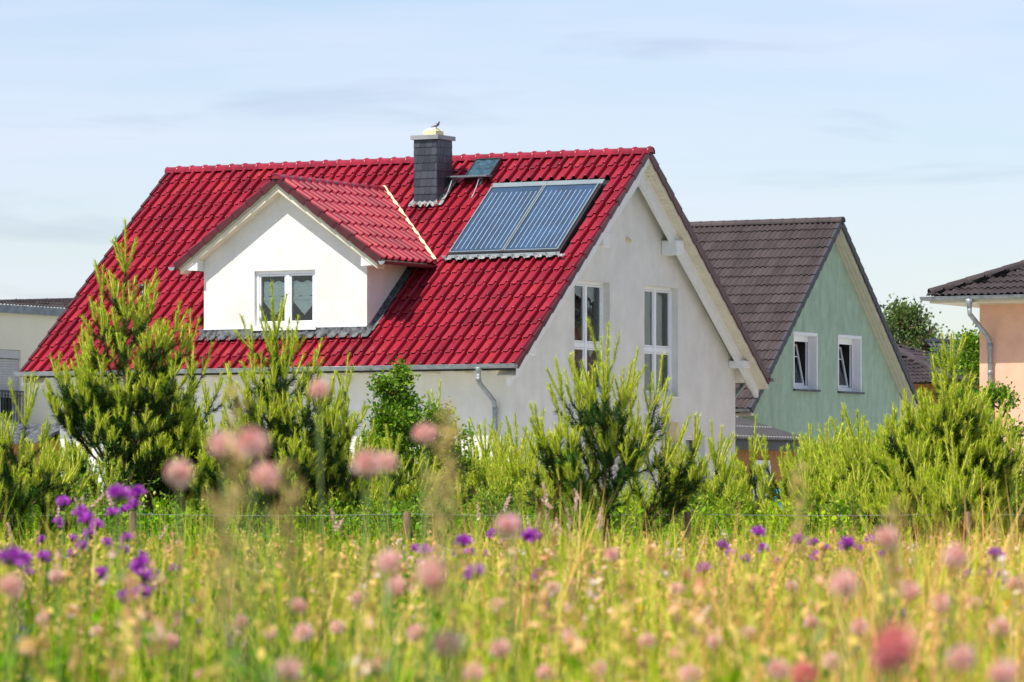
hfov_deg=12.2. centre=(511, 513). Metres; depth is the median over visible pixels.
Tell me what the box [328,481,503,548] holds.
shrub
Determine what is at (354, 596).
clover
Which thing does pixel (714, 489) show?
young pine
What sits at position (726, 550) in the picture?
knapweed
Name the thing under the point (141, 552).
knapweed
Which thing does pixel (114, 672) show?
clover
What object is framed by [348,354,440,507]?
birch sapling
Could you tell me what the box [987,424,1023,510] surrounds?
young pine
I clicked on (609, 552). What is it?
clover
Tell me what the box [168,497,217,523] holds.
shrub
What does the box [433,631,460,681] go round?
clover
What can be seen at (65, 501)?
knapweed
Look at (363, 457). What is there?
clover
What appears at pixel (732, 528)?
shrub
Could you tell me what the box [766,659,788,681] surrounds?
clover
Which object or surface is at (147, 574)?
knapweed
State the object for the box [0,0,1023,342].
sky
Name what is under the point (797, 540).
knapweed
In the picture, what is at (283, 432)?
pine tree
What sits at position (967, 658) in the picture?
clover
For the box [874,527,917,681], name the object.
clover
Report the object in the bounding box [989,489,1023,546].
shrub
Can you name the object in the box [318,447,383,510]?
young pine
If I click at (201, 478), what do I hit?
young pine
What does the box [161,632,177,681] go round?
clover
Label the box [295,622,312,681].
clover
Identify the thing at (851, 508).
shrub
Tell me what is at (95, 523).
knapweed
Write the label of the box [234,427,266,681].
clover
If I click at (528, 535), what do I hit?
knapweed
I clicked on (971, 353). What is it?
garden tree
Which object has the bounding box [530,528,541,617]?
knapweed
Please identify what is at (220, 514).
grass plume
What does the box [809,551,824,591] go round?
knapweed
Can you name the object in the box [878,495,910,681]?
grass plume
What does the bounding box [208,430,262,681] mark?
clover
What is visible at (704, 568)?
knapweed
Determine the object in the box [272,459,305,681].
grass plume
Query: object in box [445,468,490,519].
young pine
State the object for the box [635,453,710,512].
young pine
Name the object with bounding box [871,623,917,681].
clover
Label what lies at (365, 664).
clover
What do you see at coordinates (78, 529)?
sainfoin
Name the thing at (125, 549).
knapweed
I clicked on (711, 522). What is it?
shrub
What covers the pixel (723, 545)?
knapweed
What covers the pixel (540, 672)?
clover
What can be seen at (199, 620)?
violet meadow flowers
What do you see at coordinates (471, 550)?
knapweed
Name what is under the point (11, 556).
knapweed
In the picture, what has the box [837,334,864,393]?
window
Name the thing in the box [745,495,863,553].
shrub
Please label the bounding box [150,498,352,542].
shrub
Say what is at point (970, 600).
clover
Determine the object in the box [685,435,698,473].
window
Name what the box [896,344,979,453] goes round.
distant house
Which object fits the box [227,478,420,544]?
shrub
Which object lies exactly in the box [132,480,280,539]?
shrub
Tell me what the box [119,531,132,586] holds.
knapweed
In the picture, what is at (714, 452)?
young pine
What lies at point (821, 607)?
yellow flower
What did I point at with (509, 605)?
knapweed
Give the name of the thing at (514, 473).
young pine
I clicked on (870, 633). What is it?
meadow grass
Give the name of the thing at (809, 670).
clover
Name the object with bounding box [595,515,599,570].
sainfoin
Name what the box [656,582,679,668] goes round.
clover
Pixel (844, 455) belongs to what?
young pine
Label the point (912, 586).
clover
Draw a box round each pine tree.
[0,371,93,546]
[42,218,213,517]
[162,309,228,496]
[187,282,377,536]
[330,353,403,496]
[403,379,472,489]
[512,317,714,545]
[864,331,1023,540]
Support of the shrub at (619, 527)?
on the ground
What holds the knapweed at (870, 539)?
on the ground
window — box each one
[0,350,23,423]
[252,270,315,330]
[573,281,612,394]
[643,286,680,398]
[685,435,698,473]
[793,331,820,391]
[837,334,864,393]
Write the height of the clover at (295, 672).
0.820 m
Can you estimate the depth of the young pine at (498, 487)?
55.01 m
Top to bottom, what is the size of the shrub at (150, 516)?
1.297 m
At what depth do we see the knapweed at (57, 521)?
21.11 m
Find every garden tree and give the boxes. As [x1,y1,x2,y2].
[915,338,979,390]
[953,322,979,421]
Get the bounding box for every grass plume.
[189,488,239,681]
[217,384,285,681]
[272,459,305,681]
[419,472,453,681]
[433,400,466,681]
[787,461,822,681]
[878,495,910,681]
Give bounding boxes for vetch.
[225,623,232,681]
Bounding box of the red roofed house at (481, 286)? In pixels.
[13,128,775,506]
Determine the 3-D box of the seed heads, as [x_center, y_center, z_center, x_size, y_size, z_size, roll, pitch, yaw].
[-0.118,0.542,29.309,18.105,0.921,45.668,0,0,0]
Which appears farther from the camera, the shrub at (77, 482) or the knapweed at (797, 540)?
the shrub at (77, 482)
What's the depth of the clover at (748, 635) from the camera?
9.37 m
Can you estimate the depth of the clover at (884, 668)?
4.90 m
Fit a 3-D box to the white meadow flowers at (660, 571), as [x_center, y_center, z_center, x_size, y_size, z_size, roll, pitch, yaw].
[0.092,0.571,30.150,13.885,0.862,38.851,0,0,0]
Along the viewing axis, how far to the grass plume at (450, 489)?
6.21 m
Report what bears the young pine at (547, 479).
on the ground
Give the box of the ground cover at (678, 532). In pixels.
[7,523,1019,555]
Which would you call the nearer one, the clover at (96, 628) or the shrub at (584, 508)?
the clover at (96, 628)
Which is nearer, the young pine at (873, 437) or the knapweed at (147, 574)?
the knapweed at (147, 574)
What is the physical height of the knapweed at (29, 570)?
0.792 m
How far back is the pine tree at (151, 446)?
55.68 m
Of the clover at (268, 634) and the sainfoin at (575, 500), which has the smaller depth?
the clover at (268, 634)
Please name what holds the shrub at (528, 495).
on the ground
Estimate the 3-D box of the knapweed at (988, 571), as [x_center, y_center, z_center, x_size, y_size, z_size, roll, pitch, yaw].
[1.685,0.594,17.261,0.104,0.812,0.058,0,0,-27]
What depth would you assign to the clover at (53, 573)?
9.37 m
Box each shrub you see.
[0,442,161,544]
[0,482,122,543]
[40,497,193,539]
[65,502,190,547]
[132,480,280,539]
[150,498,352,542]
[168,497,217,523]
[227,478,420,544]
[284,494,455,547]
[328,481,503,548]
[355,495,535,547]
[378,474,555,553]
[474,474,595,525]
[482,486,682,542]
[514,503,653,554]
[551,474,783,528]
[595,478,798,552]
[672,508,792,550]
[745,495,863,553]
[778,491,864,543]
[795,485,936,551]
[972,502,1023,540]
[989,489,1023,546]
[1002,471,1023,526]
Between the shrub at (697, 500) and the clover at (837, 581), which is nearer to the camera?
the clover at (837, 581)
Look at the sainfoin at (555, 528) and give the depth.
22.99 m
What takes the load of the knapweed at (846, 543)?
on the ground
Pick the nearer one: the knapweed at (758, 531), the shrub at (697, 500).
the knapweed at (758, 531)
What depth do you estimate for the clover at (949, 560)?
6.25 m
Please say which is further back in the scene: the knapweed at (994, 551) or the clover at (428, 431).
the knapweed at (994, 551)
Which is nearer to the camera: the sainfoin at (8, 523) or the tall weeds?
the sainfoin at (8, 523)
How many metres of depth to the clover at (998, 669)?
5.00 m
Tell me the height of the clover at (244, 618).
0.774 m
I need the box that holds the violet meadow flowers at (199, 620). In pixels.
[15,551,1009,681]
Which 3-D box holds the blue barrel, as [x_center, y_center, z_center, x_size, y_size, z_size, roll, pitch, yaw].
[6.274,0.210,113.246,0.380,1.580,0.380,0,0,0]
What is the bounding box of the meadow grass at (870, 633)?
[0,472,1023,681]
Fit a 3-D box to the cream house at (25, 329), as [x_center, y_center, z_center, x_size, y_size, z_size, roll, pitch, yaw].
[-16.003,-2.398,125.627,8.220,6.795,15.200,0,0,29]
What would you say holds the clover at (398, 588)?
on the ground
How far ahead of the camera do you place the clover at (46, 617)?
10.71 m
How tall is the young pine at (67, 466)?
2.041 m
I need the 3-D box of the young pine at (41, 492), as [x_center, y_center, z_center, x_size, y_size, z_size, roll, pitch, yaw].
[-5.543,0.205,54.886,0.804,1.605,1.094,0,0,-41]
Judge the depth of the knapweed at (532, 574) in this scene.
15.83 m
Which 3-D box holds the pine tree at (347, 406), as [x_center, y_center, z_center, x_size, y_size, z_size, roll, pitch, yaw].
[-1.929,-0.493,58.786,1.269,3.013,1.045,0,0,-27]
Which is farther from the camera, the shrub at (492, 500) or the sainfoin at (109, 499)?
the shrub at (492, 500)
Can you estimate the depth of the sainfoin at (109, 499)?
26.59 m
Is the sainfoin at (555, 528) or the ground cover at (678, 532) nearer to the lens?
the sainfoin at (555, 528)
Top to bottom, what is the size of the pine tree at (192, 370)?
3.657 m
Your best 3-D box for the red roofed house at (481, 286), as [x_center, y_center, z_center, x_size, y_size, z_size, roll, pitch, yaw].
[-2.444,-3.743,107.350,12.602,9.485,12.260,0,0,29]
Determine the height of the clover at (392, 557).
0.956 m
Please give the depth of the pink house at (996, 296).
103.69 m
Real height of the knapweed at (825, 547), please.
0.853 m
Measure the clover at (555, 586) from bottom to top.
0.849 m
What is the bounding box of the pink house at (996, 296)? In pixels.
[919,260,1023,475]
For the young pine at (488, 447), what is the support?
on the ground
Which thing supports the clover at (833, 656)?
on the ground
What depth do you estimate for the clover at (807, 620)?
10.00 m
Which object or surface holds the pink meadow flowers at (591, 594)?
on the ground
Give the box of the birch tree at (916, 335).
[879,293,949,360]
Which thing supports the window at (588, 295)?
in the red roofed house at (481, 286)
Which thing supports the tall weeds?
on the ground
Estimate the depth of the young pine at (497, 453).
59.93 m
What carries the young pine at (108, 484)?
on the ground
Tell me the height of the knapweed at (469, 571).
0.879 m
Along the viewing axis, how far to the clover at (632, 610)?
11.54 m
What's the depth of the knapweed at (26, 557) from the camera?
12.67 m
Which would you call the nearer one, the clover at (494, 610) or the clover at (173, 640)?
the clover at (173, 640)
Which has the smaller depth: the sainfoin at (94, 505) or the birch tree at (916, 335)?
the sainfoin at (94, 505)
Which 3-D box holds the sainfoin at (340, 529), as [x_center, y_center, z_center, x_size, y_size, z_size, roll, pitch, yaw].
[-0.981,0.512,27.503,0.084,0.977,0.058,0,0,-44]
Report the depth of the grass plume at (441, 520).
5.40 m
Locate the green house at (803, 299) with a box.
[690,216,919,493]
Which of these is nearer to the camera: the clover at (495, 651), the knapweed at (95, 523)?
the clover at (495, 651)
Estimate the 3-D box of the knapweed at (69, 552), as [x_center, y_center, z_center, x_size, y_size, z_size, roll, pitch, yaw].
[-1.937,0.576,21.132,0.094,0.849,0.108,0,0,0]
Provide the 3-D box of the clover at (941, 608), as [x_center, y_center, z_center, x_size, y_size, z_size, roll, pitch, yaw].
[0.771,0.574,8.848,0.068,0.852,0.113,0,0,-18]
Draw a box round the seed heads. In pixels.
[0,527,1023,681]
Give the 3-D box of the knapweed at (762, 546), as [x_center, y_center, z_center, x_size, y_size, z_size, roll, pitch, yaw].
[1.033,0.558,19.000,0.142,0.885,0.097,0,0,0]
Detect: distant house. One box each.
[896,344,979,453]
[913,339,965,382]
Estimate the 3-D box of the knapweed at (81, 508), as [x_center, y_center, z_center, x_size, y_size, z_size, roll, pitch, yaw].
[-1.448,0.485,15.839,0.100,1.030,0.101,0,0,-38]
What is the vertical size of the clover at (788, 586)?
0.827 m
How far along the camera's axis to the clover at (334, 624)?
10.00 m
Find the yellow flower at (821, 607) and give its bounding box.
[813,604,839,672]
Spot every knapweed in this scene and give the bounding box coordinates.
[0,544,35,680]
[17,551,39,674]
[21,567,34,633]
[32,549,52,657]
[36,535,46,588]
[52,494,71,605]
[52,517,64,590]
[66,548,77,584]
[69,535,77,570]
[71,504,87,641]
[74,539,88,563]
[77,511,98,671]
[77,528,105,591]
[89,518,103,604]
[94,565,114,651]
[102,537,112,576]
[104,507,119,575]
[106,483,132,681]
[114,589,130,642]
[115,544,129,598]
[119,504,129,583]
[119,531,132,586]
[121,485,148,657]
[126,498,146,578]
[128,554,153,679]
[133,583,151,681]
[136,569,155,668]
[137,549,150,586]
[168,562,178,596]
[410,543,419,591]
[416,544,433,644]
[456,533,484,649]
[456,563,484,672]
[464,547,476,598]
[484,528,496,575]
[497,514,520,681]
[508,527,535,670]
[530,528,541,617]
[531,567,550,612]
[696,561,710,601]
[716,540,733,624]
[725,548,735,576]
[739,553,750,564]
[746,525,765,606]
[758,543,770,598]
[790,533,804,627]
[808,538,817,589]
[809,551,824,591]
[824,543,829,564]
[837,536,857,641]
[854,543,862,573]
[863,534,874,596]
[978,567,990,597]
[983,547,1004,662]
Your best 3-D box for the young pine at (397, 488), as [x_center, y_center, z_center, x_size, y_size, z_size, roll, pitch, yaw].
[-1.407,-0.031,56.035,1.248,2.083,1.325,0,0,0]
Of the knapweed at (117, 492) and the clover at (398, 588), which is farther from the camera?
the knapweed at (117, 492)
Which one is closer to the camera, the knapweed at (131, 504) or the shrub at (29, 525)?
the knapweed at (131, 504)
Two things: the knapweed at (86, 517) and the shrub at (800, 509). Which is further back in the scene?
the shrub at (800, 509)
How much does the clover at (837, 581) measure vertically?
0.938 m
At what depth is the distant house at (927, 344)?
172.33 m
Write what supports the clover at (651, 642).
on the ground
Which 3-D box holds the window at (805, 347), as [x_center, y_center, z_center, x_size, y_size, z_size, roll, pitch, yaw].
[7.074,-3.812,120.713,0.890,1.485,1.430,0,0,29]
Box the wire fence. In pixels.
[3,512,1022,553]
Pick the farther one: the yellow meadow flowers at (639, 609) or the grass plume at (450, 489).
the yellow meadow flowers at (639, 609)
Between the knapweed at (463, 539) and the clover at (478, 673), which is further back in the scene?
the knapweed at (463, 539)
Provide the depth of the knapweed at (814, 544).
24.00 m
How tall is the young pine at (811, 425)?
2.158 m
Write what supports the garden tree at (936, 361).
on the pavement
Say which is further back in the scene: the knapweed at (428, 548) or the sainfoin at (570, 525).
the sainfoin at (570, 525)
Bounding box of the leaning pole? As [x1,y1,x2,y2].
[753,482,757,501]
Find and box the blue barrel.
[771,489,782,509]
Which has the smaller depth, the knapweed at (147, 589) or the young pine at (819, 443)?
the knapweed at (147, 589)
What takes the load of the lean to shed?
on the pavement
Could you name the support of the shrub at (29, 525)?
on the ground
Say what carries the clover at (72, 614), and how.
on the ground
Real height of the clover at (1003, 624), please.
0.839 m
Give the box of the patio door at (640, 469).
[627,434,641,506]
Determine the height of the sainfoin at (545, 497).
1.166 m
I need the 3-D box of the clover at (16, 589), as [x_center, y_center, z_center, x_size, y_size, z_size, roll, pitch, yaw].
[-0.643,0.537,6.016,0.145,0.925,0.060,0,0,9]
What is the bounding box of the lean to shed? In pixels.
[735,416,808,509]
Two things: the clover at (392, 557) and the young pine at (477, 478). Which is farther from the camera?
the young pine at (477, 478)
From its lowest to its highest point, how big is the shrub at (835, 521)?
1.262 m
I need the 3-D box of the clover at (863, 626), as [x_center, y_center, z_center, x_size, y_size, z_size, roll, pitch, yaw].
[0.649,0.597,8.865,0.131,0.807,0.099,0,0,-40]
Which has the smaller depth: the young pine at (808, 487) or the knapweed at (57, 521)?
the knapweed at (57, 521)
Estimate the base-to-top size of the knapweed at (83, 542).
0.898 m
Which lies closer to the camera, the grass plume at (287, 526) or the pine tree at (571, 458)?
the grass plume at (287, 526)
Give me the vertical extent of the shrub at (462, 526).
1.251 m
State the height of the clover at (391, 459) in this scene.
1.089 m
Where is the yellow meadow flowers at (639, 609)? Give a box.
[177,558,933,681]
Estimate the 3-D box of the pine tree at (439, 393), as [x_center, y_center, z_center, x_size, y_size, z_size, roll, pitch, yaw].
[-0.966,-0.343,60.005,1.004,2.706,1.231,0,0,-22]
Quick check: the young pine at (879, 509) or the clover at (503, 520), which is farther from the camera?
the young pine at (879, 509)
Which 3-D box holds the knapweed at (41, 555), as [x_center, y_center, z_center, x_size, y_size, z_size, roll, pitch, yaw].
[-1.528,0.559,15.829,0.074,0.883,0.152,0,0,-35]
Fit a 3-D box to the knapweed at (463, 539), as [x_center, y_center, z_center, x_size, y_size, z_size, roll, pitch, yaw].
[-0.129,0.530,14.614,0.098,0.941,0.094,0,0,-33]
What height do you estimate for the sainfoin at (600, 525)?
1.029 m
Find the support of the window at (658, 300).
in the red roofed house at (481, 286)
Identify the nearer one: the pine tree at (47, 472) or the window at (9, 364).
the pine tree at (47, 472)
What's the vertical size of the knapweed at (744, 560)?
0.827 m
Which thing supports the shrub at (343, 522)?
on the ground
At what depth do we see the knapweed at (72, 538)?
24.00 m
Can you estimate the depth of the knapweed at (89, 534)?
19.00 m
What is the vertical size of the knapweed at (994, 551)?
0.900 m
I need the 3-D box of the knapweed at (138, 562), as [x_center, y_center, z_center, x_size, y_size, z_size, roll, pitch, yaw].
[-0.980,0.554,12.664,0.082,0.893,0.133,0,0,0]
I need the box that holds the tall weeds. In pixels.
[1,496,1023,552]
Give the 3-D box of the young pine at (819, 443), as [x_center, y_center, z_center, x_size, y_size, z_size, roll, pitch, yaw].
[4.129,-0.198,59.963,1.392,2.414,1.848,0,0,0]
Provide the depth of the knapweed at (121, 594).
13.56 m
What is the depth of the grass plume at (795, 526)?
8.00 m
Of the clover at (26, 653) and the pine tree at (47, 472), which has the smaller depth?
the clover at (26, 653)
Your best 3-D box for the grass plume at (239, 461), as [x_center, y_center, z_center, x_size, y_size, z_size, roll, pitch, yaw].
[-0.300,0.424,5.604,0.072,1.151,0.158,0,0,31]
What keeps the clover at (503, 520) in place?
on the ground
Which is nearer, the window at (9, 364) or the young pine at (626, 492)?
the young pine at (626, 492)
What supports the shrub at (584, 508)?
on the ground
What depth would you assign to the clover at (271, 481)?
5.36 m
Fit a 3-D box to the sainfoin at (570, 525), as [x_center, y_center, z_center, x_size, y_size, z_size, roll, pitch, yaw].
[0.297,0.485,24.452,0.135,1.030,0.117,0,0,43]
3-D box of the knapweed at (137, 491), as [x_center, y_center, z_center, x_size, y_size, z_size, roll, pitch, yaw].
[-1.151,0.456,14.622,0.097,1.087,0.075,0,0,0]
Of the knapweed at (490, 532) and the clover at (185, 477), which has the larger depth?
the knapweed at (490, 532)
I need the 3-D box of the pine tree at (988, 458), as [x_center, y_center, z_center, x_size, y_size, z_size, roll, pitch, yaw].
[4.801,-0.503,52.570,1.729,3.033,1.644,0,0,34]
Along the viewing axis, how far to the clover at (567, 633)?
10.00 m
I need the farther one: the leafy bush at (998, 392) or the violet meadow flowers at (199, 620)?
the leafy bush at (998, 392)
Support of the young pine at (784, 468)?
on the ground
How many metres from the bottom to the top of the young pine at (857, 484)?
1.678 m
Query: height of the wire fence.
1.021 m
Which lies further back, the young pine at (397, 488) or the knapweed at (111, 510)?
the young pine at (397, 488)
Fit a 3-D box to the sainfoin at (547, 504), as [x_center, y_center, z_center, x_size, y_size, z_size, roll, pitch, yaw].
[0.178,0.456,27.877,0.097,1.089,0.111,0,0,39]
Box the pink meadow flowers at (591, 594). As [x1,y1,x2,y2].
[0,528,1010,681]
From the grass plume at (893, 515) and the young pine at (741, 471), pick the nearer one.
the grass plume at (893, 515)
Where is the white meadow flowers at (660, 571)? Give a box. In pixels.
[184,538,947,637]
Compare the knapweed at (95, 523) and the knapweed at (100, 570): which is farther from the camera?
the knapweed at (95, 523)
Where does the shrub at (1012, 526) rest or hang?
on the ground
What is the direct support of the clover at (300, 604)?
on the ground
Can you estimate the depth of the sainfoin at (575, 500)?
25.26 m
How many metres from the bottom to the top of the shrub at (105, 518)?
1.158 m
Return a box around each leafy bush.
[354,394,485,507]
[971,376,1023,487]
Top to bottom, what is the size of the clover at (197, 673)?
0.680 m
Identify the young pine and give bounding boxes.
[16,432,113,509]
[18,475,57,507]
[46,455,147,521]
[102,433,217,514]
[204,453,272,533]
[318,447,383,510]
[348,424,442,510]
[412,439,487,513]
[436,416,536,497]
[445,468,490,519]
[460,414,555,502]
[460,460,539,529]
[485,435,573,512]
[528,447,594,507]
[597,462,673,545]
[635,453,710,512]
[649,425,775,525]
[700,418,752,505]
[711,415,780,521]
[752,419,882,524]
[757,458,857,527]
[774,422,816,522]
[786,402,893,474]
[800,404,894,516]
[817,456,887,521]
[840,403,920,471]
[857,430,954,550]
[908,432,1001,548]
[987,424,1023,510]
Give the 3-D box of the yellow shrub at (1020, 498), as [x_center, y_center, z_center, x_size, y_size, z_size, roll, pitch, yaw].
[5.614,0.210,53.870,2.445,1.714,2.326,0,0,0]
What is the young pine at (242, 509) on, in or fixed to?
on the ground
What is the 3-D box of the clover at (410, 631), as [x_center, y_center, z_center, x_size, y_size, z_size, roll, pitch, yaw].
[-0.195,0.601,8.825,0.113,0.799,0.065,0,0,-39]
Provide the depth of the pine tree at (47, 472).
49.99 m
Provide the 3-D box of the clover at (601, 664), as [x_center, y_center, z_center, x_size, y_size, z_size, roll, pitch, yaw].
[0.160,0.634,8.825,0.121,0.732,0.089,0,0,17]
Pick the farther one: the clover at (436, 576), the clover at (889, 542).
the clover at (889, 542)
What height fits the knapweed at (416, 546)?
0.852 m
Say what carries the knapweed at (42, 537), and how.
on the ground
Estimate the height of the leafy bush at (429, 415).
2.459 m
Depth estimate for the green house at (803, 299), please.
121.59 m
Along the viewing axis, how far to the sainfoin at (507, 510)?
26.13 m
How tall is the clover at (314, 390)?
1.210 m
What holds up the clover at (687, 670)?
on the ground
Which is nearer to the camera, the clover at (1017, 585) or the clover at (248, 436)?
the clover at (248, 436)
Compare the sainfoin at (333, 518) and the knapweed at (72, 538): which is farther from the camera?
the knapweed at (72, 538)
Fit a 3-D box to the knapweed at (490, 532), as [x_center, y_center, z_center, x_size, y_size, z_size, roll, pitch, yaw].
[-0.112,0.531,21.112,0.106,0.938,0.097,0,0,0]
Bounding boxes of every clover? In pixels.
[0,573,22,681]
[20,640,36,681]
[27,613,49,681]
[49,568,73,681]
[65,605,77,681]
[90,625,111,681]
[110,669,123,681]
[131,459,193,681]
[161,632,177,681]
[195,667,204,676]
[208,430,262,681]
[228,615,248,681]
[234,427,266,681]
[249,464,278,681]
[263,624,278,674]
[278,657,301,681]
[282,379,351,681]
[291,598,322,681]
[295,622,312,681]
[330,620,345,667]
[346,592,360,680]
[353,449,381,681]
[362,659,378,681]
[367,549,401,681]
[370,451,397,680]
[384,422,436,681]
[385,576,405,681]
[406,623,422,673]
[416,559,444,681]
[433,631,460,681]
[463,662,483,681]
[483,514,559,681]
[489,598,503,681]
[489,638,509,681]
[537,664,554,681]
[545,581,563,680]
[562,630,590,681]
[590,659,607,677]
[591,548,618,681]
[621,601,633,681]
[639,633,665,681]
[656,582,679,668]
[679,664,701,681]
[707,635,720,681]
[740,625,755,681]
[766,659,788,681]
[779,580,797,651]
[790,660,818,681]
[792,614,828,681]
[821,652,839,681]
[829,570,865,681]
[832,619,868,681]
[869,639,901,681]
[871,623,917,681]
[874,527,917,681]
[897,581,920,681]
[933,594,949,681]
[942,544,989,681]
[946,644,974,681]
[968,596,980,681]
[988,659,1019,681]
[989,617,1009,658]
[1006,576,1021,661]
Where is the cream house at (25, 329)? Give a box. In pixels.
[0,298,72,423]
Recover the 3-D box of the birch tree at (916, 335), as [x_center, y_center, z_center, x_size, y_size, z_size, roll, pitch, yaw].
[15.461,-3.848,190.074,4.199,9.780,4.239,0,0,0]
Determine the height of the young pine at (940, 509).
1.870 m
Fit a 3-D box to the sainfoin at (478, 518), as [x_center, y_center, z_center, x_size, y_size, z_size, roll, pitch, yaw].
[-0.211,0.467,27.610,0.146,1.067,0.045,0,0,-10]
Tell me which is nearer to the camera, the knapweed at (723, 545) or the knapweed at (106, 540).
the knapweed at (723, 545)
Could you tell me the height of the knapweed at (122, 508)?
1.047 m
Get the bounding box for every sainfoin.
[6,522,12,541]
[73,497,79,581]
[91,493,103,555]
[105,491,113,592]
[330,508,337,557]
[334,518,343,568]
[476,502,480,544]
[503,494,510,554]
[538,482,547,563]
[541,498,552,555]
[552,518,557,548]
[561,508,576,587]
[569,493,577,586]
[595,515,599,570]
[598,507,610,587]
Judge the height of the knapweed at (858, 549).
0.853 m
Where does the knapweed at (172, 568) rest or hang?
on the ground

